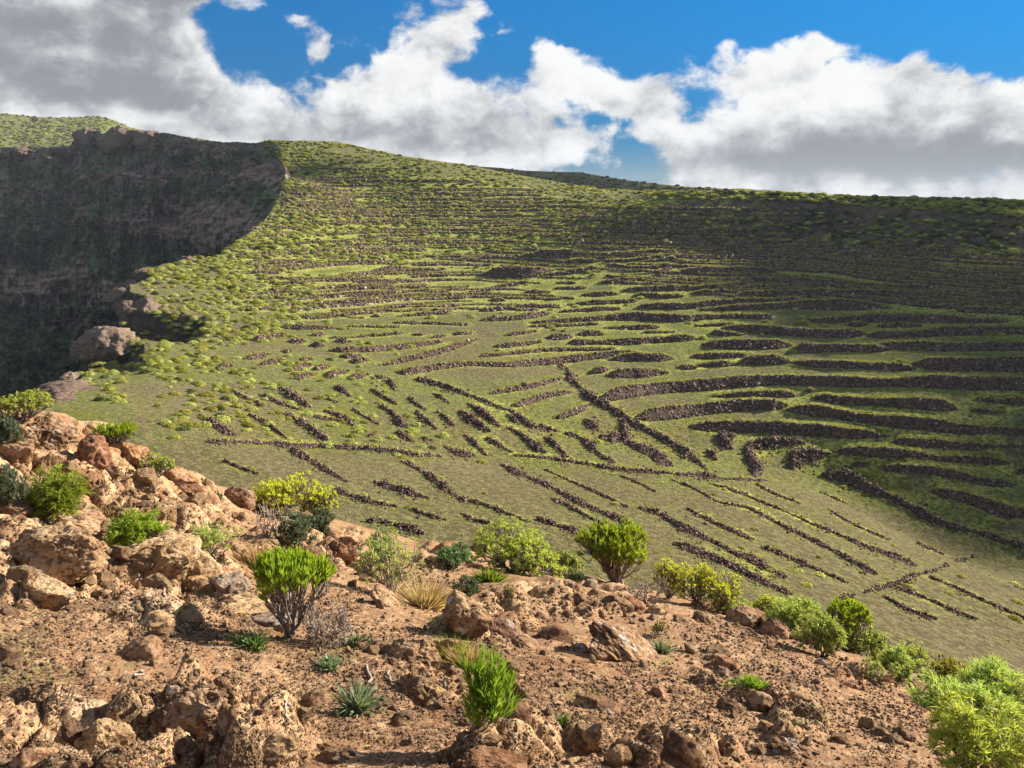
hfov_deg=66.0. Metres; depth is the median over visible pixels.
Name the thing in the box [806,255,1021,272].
terrace wall
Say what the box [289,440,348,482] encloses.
field wall
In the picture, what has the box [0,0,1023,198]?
sky
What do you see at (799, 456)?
field wall
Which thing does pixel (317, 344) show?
terrace wall
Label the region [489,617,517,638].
boulder
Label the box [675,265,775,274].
terrace wall
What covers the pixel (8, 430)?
grey green bush
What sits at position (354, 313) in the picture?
terrace wall
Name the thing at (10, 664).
rock
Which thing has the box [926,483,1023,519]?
terrace wall
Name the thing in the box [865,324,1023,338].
terrace wall
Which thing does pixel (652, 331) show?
terrace wall
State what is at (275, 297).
terrace wall
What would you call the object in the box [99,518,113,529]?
rock
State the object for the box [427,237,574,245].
terrace wall
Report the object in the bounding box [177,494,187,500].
rock
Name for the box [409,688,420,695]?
stone
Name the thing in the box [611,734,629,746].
rock
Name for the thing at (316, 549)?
boulder
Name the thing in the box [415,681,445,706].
boulder
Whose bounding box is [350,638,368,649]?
rock
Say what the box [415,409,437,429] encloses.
field wall
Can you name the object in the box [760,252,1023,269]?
terrace wall
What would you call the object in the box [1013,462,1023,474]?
terrace wall
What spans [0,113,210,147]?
hill
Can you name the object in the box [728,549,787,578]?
field wall
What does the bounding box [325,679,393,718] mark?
agave
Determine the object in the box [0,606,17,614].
rock
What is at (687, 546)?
field wall
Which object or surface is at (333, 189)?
terrace wall
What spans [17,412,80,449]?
boulder
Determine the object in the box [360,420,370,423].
hillside bush
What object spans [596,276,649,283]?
terrace wall
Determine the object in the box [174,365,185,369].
hillside bush
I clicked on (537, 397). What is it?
terrace wall
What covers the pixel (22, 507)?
rock
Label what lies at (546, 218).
terrace wall
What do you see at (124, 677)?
stone
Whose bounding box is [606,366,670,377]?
terrace wall
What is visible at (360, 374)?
terrace wall
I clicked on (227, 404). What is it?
hillside bush
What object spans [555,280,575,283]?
terrace wall
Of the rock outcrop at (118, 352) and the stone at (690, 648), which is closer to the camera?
the stone at (690, 648)
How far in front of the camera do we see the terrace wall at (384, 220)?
451.93 m
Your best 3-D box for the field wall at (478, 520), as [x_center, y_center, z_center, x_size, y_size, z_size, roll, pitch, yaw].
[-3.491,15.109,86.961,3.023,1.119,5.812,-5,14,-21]
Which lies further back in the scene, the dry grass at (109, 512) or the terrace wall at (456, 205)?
the terrace wall at (456, 205)
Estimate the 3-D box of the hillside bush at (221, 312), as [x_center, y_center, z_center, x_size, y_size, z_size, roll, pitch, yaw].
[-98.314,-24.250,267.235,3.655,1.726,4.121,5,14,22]
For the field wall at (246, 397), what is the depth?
147.59 m
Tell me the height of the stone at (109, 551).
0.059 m
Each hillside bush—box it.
[82,371,94,375]
[93,368,107,371]
[102,386,115,390]
[107,395,121,400]
[115,393,126,396]
[117,379,128,382]
[118,399,126,402]
[120,371,130,374]
[133,347,141,352]
[133,362,144,367]
[136,341,144,345]
[138,353,148,357]
[145,361,156,365]
[151,310,161,313]
[153,363,164,367]
[153,403,161,406]
[160,318,173,321]
[160,419,171,424]
[162,367,174,372]
[163,423,174,427]
[167,434,180,439]
[169,314,178,317]
[169,392,181,395]
[170,357,180,361]
[172,412,181,416]
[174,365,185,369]
[175,420,186,424]
[175,427,186,430]
[176,355,187,358]
[176,416,187,420]
[177,370,187,372]
[177,409,191,414]
[180,421,192,426]
[186,340,198,344]
[188,402,196,407]
[189,398,198,401]
[191,362,201,365]
[192,422,201,427]
[196,365,206,368]
[196,392,208,396]
[197,415,209,419]
[198,421,211,427]
[201,361,213,365]
[202,329,214,334]
[207,398,218,401]
[210,355,221,359]
[211,339,222,342]
[213,382,221,386]
[216,310,226,314]
[216,331,227,335]
[217,406,224,410]
[220,402,231,406]
[225,336,236,340]
[227,396,237,400]
[231,403,243,407]
[233,371,242,374]
[238,380,248,384]
[238,418,250,422]
[241,422,255,428]
[243,377,254,382]
[244,384,254,388]
[251,299,259,303]
[257,339,269,342]
[261,421,274,426]
[264,385,276,389]
[265,432,274,436]
[274,409,284,413]
[284,361,294,365]
[284,368,293,371]
[290,316,300,319]
[302,412,313,416]
[312,395,325,399]
[319,338,328,341]
[325,392,335,396]
[327,422,338,427]
[346,433,359,437]
[352,425,362,428]
[353,428,362,433]
[354,382,363,385]
[358,400,367,404]
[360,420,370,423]
[367,413,377,418]
[371,437,382,441]
[386,435,396,439]
[398,455,406,458]
[403,413,413,417]
[407,428,419,433]
[411,422,420,426]
[411,450,422,454]
[416,444,425,447]
[426,315,437,318]
[427,445,435,449]
[475,459,487,464]
[591,438,601,443]
[698,335,707,338]
[788,348,798,352]
[794,568,803,573]
[798,320,809,323]
[801,582,812,587]
[813,571,825,577]
[902,583,913,588]
[944,590,953,595]
[956,574,966,578]
[973,201,983,204]
[1008,249,1019,253]
[1008,614,1021,621]
[1009,598,1023,605]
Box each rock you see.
[0,500,32,516]
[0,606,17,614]
[0,644,25,662]
[1,661,21,668]
[5,564,41,581]
[19,604,35,610]
[47,759,56,766]
[61,718,84,741]
[62,461,76,471]
[62,602,90,610]
[71,514,84,521]
[74,501,86,509]
[76,472,88,481]
[81,575,95,585]
[81,760,95,767]
[91,755,102,764]
[94,571,115,582]
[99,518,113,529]
[99,582,116,590]
[99,755,116,767]
[105,464,118,473]
[109,471,123,478]
[111,545,133,562]
[114,511,123,518]
[130,467,158,486]
[130,556,153,572]
[133,500,152,508]
[138,710,149,723]
[140,494,154,499]
[140,507,157,521]
[140,573,172,593]
[146,627,174,638]
[149,708,166,721]
[157,506,170,521]
[164,685,179,696]
[170,692,183,701]
[173,732,182,736]
[173,736,192,754]
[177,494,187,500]
[178,746,188,756]
[184,492,208,508]
[188,623,197,629]
[190,578,208,586]
[193,583,215,593]
[201,735,215,744]
[208,687,226,696]
[218,596,232,603]
[256,709,263,715]
[296,706,312,723]
[298,749,307,758]
[316,742,335,750]
[317,747,349,762]
[342,747,356,755]
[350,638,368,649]
[363,645,379,654]
[371,640,385,645]
[379,642,390,654]
[386,657,399,665]
[390,717,410,726]
[391,710,413,720]
[402,656,416,660]
[408,676,430,689]
[434,699,446,709]
[453,759,461,767]
[454,675,464,682]
[455,730,469,742]
[458,717,472,726]
[497,660,526,671]
[502,682,527,698]
[511,638,524,645]
[539,650,547,654]
[567,582,584,593]
[570,642,588,652]
[571,735,586,748]
[572,592,587,605]
[575,723,586,734]
[579,714,597,723]
[582,578,597,588]
[602,595,616,602]
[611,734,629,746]
[612,596,633,613]
[649,684,666,697]
[667,688,677,693]
[670,729,683,736]
[673,614,696,625]
[693,610,713,622]
[704,644,731,657]
[713,665,730,676]
[717,696,746,712]
[721,742,735,753]
[751,744,767,754]
[777,741,792,752]
[814,658,825,664]
[834,733,856,744]
[843,667,851,674]
[857,716,879,729]
[875,726,888,735]
[880,736,895,744]
[885,732,903,743]
[891,726,916,740]
[918,742,926,746]
[926,724,945,738]
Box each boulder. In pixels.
[0,438,34,467]
[6,525,109,585]
[8,747,58,767]
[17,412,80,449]
[18,572,76,610]
[31,508,106,536]
[73,718,135,751]
[74,435,111,471]
[82,421,113,431]
[110,442,164,473]
[121,635,162,659]
[128,533,201,580]
[140,611,176,629]
[158,688,230,743]
[164,467,203,492]
[173,601,203,627]
[183,574,207,590]
[187,548,221,578]
[209,571,250,593]
[217,593,269,617]
[225,486,256,510]
[250,612,286,626]
[262,731,300,766]
[295,545,324,556]
[301,689,333,707]
[329,536,357,562]
[370,584,409,606]
[388,637,441,668]
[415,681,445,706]
[433,638,456,658]
[434,541,467,555]
[442,589,493,638]
[460,744,527,767]
[480,733,505,745]
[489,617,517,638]
[502,701,531,725]
[510,634,541,648]
[536,623,573,642]
[565,750,580,763]
[573,693,621,714]
[580,722,602,752]
[588,619,659,662]
[606,743,634,767]
[623,596,646,613]
[635,737,692,767]
[646,603,669,614]
[665,734,705,767]
[691,599,715,609]
[715,654,739,670]
[724,605,765,628]
[746,689,773,712]
[757,720,773,732]
[760,618,790,638]
[768,735,815,759]
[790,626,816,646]
[790,686,818,705]
[869,668,894,683]
[904,674,931,685]
[912,679,943,698]
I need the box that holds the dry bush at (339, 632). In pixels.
[299,597,357,648]
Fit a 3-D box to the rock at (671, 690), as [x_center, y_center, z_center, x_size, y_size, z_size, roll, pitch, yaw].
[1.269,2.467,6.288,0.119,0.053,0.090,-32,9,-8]
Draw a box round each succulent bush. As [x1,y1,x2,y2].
[91,420,138,442]
[248,543,336,638]
[502,583,515,601]
[574,516,649,583]
[650,620,668,635]
[820,595,873,652]
[929,653,968,683]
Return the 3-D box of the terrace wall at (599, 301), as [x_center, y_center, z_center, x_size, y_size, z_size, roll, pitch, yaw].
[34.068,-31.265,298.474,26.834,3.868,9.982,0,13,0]
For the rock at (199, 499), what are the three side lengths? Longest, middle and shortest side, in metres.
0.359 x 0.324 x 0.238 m
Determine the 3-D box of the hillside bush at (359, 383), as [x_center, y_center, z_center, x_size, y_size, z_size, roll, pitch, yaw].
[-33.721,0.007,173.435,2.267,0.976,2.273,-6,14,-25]
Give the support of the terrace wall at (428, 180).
on the hillside
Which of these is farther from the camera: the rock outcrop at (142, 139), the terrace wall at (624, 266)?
the rock outcrop at (142, 139)
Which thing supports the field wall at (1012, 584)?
on the hillside
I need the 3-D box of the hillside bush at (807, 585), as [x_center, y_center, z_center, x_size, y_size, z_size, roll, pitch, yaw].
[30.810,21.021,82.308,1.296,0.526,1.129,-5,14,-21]
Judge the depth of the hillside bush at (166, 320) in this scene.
254.76 m
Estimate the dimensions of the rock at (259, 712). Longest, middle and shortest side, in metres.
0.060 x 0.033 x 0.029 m
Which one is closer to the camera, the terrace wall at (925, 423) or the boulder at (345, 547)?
the boulder at (345, 547)
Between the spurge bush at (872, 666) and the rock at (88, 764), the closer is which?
the rock at (88, 764)
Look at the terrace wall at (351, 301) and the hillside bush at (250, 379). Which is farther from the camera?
the terrace wall at (351, 301)
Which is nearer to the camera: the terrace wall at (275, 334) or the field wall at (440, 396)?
the field wall at (440, 396)
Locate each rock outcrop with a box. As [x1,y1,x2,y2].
[10,146,32,156]
[35,379,103,393]
[37,390,76,407]
[38,147,66,155]
[59,371,79,380]
[69,325,135,361]
[72,128,96,149]
[96,126,134,153]
[100,335,138,359]
[105,287,127,303]
[114,300,135,317]
[132,268,147,281]
[132,297,160,313]
[133,130,160,150]
[166,138,186,149]
[177,256,196,260]
[245,226,262,234]
[256,142,263,146]
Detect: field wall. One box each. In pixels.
[198,413,236,439]
[206,435,441,458]
[222,458,259,474]
[232,388,262,404]
[248,413,287,439]
[258,392,299,409]
[278,384,311,412]
[283,411,330,441]
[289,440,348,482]
[308,412,338,421]
[324,409,354,427]
[326,397,338,403]
[332,486,397,508]
[334,382,351,396]
[352,407,379,425]
[365,515,424,539]
[367,430,377,436]
[370,372,388,381]
[370,385,397,405]
[373,477,429,499]
[378,401,408,430]
[387,377,398,390]
[395,428,414,444]
[400,458,457,498]
[407,395,426,409]
[409,507,446,520]
[414,374,491,405]
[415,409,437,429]
[420,436,434,443]
[433,391,450,403]
[436,409,455,427]
[443,443,475,460]
[456,494,495,509]
[457,408,489,433]
[460,511,490,527]
[463,433,487,455]
[467,402,493,423]
[478,407,500,427]
[480,398,511,412]
[482,502,528,521]
[486,437,513,452]
[499,461,635,525]
[506,413,519,424]
[506,426,546,454]
[511,409,560,435]
[513,452,767,485]
[536,513,582,534]
[543,434,569,457]
[544,468,628,507]
[549,496,607,526]
[557,362,707,469]
[565,430,616,471]
[581,415,599,434]
[598,423,621,449]
[616,417,673,471]
[620,474,656,491]
[638,503,770,571]
[654,266,671,276]
[671,478,773,518]
[672,538,748,573]
[686,507,754,542]
[705,448,721,463]
[708,482,748,495]
[714,430,736,453]
[726,562,793,596]
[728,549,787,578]
[731,488,916,568]
[731,526,754,538]
[738,432,805,476]
[748,507,877,575]
[755,482,802,503]
[760,544,848,582]
[778,435,830,474]
[819,491,847,503]
[821,461,1023,555]
[828,508,889,539]
[837,592,855,600]
[864,562,949,594]
[882,594,937,621]
[894,584,977,620]
[916,540,944,554]
[928,575,1023,624]
[954,555,974,562]
[988,575,1023,589]
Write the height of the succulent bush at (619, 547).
1.227 m
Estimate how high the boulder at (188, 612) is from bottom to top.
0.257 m
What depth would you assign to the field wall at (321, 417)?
141.82 m
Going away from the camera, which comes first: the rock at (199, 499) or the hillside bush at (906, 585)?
the rock at (199, 499)
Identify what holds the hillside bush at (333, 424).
on the hillside
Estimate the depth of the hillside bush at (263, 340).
214.06 m
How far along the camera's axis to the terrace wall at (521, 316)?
274.33 m
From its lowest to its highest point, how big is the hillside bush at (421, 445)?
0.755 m
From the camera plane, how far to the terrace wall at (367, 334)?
240.28 m
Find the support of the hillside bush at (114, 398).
on the hillside
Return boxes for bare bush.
[251,498,293,538]
[624,575,669,603]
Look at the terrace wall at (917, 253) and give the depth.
288.66 m
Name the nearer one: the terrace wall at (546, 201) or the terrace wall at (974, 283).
the terrace wall at (974, 283)
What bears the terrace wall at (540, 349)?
on the hillside
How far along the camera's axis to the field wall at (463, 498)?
95.32 m
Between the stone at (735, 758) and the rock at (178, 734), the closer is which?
the rock at (178, 734)
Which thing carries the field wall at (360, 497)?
on the hillside
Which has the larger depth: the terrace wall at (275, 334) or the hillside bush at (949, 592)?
the terrace wall at (275, 334)
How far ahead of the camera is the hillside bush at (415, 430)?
141.42 m
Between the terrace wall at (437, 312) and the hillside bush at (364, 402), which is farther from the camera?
the terrace wall at (437, 312)
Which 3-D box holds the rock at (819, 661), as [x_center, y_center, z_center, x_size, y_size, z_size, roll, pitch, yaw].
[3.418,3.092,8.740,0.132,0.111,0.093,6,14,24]
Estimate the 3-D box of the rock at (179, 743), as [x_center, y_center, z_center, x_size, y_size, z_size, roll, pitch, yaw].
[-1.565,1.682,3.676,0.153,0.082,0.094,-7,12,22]
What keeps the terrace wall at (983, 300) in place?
on the hillside
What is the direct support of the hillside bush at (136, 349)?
on the hillside
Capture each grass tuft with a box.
[342,632,374,649]
[431,631,479,659]
[468,565,514,582]
[555,712,578,728]
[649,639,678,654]
[722,671,770,689]
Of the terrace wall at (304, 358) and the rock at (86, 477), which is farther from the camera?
the terrace wall at (304, 358)
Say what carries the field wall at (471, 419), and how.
on the hillside
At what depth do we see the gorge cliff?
629.84 m
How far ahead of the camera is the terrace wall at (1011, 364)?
188.56 m
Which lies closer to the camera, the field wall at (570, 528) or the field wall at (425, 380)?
the field wall at (570, 528)
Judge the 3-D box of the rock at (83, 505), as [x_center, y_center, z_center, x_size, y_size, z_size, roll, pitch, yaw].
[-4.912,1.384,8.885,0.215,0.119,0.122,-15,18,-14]
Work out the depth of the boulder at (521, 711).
4.26 m
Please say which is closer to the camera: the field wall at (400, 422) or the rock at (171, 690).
the rock at (171, 690)
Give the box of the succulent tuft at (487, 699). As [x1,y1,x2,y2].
[453,639,525,728]
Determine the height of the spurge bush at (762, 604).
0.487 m
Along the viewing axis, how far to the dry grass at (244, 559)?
9.30 m
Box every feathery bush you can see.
[21,463,96,520]
[103,507,173,546]
[556,550,584,572]
[711,596,736,614]
[737,597,752,606]
[764,594,822,631]
[791,610,848,657]
[801,599,825,620]
[861,625,888,657]
[875,644,929,683]
[902,653,1023,738]
[925,661,960,691]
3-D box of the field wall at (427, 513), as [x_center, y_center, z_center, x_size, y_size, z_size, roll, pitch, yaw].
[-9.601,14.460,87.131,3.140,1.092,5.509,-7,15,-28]
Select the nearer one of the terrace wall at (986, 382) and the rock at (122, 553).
the rock at (122, 553)
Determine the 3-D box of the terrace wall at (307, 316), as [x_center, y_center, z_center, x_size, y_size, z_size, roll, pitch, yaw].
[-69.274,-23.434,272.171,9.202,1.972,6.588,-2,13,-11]
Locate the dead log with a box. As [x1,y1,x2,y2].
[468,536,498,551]
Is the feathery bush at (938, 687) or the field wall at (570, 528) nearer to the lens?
the feathery bush at (938, 687)
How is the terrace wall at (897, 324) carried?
on the hillside
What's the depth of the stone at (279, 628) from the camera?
6.67 m
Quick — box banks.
[215,166,1023,321]
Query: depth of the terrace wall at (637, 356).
224.64 m
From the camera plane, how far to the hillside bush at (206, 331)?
226.54 m
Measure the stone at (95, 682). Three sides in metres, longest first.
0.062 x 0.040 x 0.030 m
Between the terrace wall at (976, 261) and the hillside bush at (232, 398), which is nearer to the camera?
the hillside bush at (232, 398)
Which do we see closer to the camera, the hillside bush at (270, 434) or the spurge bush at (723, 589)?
the spurge bush at (723, 589)
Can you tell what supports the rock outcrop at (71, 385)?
on the hillside
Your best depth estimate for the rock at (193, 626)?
6.22 m
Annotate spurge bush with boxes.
[0,388,54,424]
[137,452,175,476]
[190,521,245,559]
[252,469,322,517]
[296,484,338,515]
[352,521,425,592]
[469,516,568,578]
[534,547,566,572]
[652,557,691,597]
[671,562,716,603]
[702,570,743,613]
[752,594,782,614]
[842,638,864,655]
[846,624,870,652]
[860,655,901,683]
[869,647,882,661]
[879,635,927,667]
[894,644,932,674]
[922,684,1023,767]
[957,663,1023,721]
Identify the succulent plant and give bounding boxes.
[226,624,280,653]
[310,652,344,672]
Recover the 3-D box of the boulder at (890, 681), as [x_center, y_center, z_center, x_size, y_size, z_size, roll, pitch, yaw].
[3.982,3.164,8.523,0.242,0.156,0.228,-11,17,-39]
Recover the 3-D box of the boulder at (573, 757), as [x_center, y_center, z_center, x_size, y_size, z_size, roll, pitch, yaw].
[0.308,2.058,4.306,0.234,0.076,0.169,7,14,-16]
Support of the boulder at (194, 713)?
on the red soil ridge at (42, 456)
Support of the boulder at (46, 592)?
on the red soil ridge at (42, 456)
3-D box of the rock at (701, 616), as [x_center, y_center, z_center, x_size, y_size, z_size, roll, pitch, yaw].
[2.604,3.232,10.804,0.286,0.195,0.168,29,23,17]
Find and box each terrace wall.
[216,358,234,370]
[224,300,238,303]
[237,295,290,298]
[240,304,269,309]
[242,351,270,359]
[244,269,280,274]
[250,262,300,267]
[250,331,286,341]
[253,258,312,262]
[256,275,312,279]
[259,356,286,364]
[265,223,312,228]
[269,280,308,283]
[269,286,292,290]
[272,218,401,223]
[275,289,303,292]
[278,238,358,244]
[279,348,291,353]
[280,323,339,329]
[282,191,363,195]
[283,192,364,203]
[285,187,361,191]
[286,337,308,343]
[287,185,338,188]
[289,177,477,182]
[290,371,317,379]
[291,194,387,197]
[292,361,314,370]
[298,219,535,223]
[298,355,314,360]
[300,314,324,317]
[306,298,382,305]
[307,330,326,336]
[308,203,523,206]
[310,341,326,347]
[312,363,331,370]
[313,289,399,296]
[324,200,447,203]
[326,276,379,281]
[326,368,349,378]
[328,210,444,213]
[328,283,393,288]
[329,331,404,338]
[329,339,442,352]
[333,258,379,262]
[334,208,433,211]
[334,336,351,343]
[340,352,362,358]
[342,312,358,315]
[347,370,369,378]
[348,252,382,255]
[349,357,370,363]
[350,324,400,327]
[353,278,412,282]
[361,247,426,250]
[362,217,560,221]
[367,305,397,310]
[368,213,513,217]
[371,265,411,270]
[379,178,479,182]
[380,337,477,365]
[381,227,566,231]
[384,191,531,194]
[388,238,489,242]
[393,319,420,324]
[395,349,639,374]
[397,309,453,316]
[399,284,429,288]
[405,196,556,199]
[411,272,448,277]
[412,331,424,335]
[414,261,453,263]
[421,320,470,325]
[425,289,450,292]
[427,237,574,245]
[429,333,446,337]
[438,208,515,211]
[440,214,517,217]
[452,330,473,334]
[457,255,491,260]
[461,286,494,292]
[462,204,557,207]
[472,199,589,202]
[477,203,593,205]
[480,302,560,311]
[480,311,550,321]
[480,346,615,357]
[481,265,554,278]
[481,280,530,289]
[488,375,564,394]
[489,296,506,301]
[494,340,542,347]
[504,329,536,335]
[510,388,573,406]
[513,217,585,221]
[514,232,581,237]
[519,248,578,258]
[521,288,550,293]
[529,321,600,327]
[530,310,775,323]
[539,232,715,238]
[540,265,598,275]
[544,296,562,299]
[545,333,572,339]
[547,226,765,234]
[549,214,603,217]
[552,204,611,207]
[553,401,590,418]
[555,237,683,242]
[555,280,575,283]
[555,285,587,289]
[558,217,673,223]
[559,305,621,312]
[560,215,615,218]
[564,204,755,210]
[564,257,597,262]
[567,298,637,305]
[567,333,697,345]
[571,226,764,231]
[574,329,604,335]
[575,215,703,222]
[575,250,867,261]
[576,244,849,252]
[580,290,620,296]
[585,216,791,222]
[585,224,714,228]
[588,365,611,373]
[590,248,664,255]
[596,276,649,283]
[598,206,771,210]
[601,372,1023,400]
[602,253,668,262]
[604,323,659,329]
[606,262,663,268]
[606,274,900,303]
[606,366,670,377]
[607,351,673,361]
[618,272,646,274]
[621,282,729,291]
[622,210,703,214]
[626,235,725,238]
[626,262,824,272]
[632,243,811,248]
[633,255,676,262]
[633,291,683,298]
[633,396,790,421]
[636,298,739,309]
[642,329,675,333]
[643,278,775,289]
[667,270,990,302]
[669,276,725,280]
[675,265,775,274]
[676,363,698,369]
[677,260,885,275]
[690,351,751,358]
[690,418,889,439]
[691,287,732,295]
[694,271,985,302]
[695,321,735,326]
[695,359,736,366]
[699,297,879,310]
[701,338,790,349]
[709,329,744,336]
[712,388,797,397]
[721,323,866,337]
[729,270,805,277]
[733,276,929,288]
[733,284,772,288]
[733,295,801,302]
[735,287,935,296]
[737,353,792,365]
[740,290,771,295]
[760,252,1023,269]
[762,273,1022,302]
[765,244,1023,261]
[765,276,855,288]
[783,402,1023,436]
[792,358,916,370]
[793,342,892,352]
[803,386,814,392]
[804,312,1009,323]
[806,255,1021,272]
[812,391,959,411]
[825,269,1023,289]
[827,258,981,272]
[832,442,1012,465]
[845,320,866,326]
[846,259,979,273]
[850,274,1006,289]
[850,456,868,467]
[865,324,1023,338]
[877,321,922,327]
[877,339,1023,351]
[877,458,1017,486]
[881,250,1021,258]
[892,274,1023,286]
[892,433,1023,450]
[909,354,1023,372]
[911,257,1023,265]
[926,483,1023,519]
[928,302,960,308]
[956,305,1008,313]
[969,405,1006,414]
[971,394,1023,405]
[985,289,1023,296]
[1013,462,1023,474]
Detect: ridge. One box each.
[0,408,1023,767]
[477,166,721,190]
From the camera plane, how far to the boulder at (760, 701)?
6.14 m
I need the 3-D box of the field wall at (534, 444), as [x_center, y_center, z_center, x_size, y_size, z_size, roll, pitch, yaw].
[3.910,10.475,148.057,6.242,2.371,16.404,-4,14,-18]
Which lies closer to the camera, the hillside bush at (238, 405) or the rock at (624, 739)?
the rock at (624, 739)
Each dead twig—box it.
[83,695,120,717]
[132,669,145,677]
[283,700,291,718]
[365,664,372,682]
[386,670,392,682]
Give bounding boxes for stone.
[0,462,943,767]
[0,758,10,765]
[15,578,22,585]
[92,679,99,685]
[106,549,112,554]
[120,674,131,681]
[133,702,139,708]
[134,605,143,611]
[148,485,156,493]
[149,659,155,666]
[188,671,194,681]
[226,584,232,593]
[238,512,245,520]
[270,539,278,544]
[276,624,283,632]
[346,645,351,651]
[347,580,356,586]
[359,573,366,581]
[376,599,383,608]
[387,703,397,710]
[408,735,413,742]
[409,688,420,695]
[414,694,423,700]
[446,665,454,673]
[459,685,464,693]
[505,649,511,654]
[543,599,553,602]
[545,704,553,715]
[554,761,560,767]
[562,609,571,617]
[565,759,571,764]
[566,592,571,599]
[589,654,596,663]
[593,598,599,606]
[598,609,605,618]
[620,675,626,680]
[639,659,648,668]
[648,614,655,620]
[684,642,696,653]
[731,708,736,718]
[732,755,741,761]
[766,641,772,649]
[802,735,811,746]
[811,677,819,684]
[854,742,863,746]
[871,729,878,735]
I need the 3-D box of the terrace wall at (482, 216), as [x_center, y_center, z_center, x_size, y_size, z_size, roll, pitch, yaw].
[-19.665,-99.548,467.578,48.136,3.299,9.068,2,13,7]
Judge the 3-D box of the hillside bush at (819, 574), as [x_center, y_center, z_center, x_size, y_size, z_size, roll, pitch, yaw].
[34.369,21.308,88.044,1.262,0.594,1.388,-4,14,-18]
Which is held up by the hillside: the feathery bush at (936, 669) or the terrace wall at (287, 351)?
the terrace wall at (287, 351)
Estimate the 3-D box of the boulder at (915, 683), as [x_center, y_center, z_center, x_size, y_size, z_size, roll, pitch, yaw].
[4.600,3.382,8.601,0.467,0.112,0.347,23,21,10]
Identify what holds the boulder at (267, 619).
on the red soil ridge at (42, 456)
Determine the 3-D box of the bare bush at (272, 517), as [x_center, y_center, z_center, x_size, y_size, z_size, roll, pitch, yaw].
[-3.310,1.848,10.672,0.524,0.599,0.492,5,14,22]
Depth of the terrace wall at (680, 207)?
381.31 m
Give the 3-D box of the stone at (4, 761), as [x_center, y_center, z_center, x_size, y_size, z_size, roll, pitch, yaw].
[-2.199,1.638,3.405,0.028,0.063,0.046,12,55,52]
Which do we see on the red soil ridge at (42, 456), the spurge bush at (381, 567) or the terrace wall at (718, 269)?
the spurge bush at (381, 567)
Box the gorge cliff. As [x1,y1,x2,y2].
[0,130,290,395]
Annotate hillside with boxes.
[31,140,1023,742]
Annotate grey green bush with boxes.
[0,414,25,442]
[0,462,30,504]
[270,509,320,548]
[305,506,335,533]
[450,574,480,597]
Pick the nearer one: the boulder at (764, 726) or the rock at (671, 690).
the boulder at (764, 726)
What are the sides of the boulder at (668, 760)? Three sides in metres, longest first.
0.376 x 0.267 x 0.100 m
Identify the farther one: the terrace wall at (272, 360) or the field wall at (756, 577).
the terrace wall at (272, 360)
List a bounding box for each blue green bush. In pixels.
[365,530,393,550]
[433,540,473,567]
[566,569,584,582]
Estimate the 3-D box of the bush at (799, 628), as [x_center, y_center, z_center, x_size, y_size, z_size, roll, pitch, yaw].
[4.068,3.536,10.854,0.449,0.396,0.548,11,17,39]
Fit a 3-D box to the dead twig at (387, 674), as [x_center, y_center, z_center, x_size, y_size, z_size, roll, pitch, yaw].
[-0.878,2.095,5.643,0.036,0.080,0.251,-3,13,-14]
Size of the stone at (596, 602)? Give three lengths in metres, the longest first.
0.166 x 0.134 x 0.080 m
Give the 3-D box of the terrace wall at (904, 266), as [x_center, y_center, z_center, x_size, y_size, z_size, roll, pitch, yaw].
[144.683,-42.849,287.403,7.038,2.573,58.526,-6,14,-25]
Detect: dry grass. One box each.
[98,501,167,520]
[230,539,294,565]
[389,572,469,610]
[439,639,508,667]
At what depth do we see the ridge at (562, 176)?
957.75 m
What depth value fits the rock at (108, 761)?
3.29 m
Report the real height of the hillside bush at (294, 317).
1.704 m
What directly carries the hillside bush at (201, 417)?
on the hillside
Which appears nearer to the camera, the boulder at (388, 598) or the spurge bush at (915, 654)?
the boulder at (388, 598)
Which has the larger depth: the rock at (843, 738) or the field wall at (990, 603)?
the field wall at (990, 603)
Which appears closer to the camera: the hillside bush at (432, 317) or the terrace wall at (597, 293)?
the hillside bush at (432, 317)
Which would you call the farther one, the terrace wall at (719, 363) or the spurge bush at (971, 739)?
the terrace wall at (719, 363)
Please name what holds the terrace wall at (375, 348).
on the hillside
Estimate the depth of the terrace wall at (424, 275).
359.94 m
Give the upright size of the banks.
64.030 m
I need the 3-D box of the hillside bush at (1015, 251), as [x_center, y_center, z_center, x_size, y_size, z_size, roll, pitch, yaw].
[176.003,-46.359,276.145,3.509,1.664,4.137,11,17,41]
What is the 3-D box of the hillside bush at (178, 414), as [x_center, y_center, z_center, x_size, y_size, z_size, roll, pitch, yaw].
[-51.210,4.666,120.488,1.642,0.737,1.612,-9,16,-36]
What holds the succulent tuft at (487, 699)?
on the red soil ridge at (42, 456)
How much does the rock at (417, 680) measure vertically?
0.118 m
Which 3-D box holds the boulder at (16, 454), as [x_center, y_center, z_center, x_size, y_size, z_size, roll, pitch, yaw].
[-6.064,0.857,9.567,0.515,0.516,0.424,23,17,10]

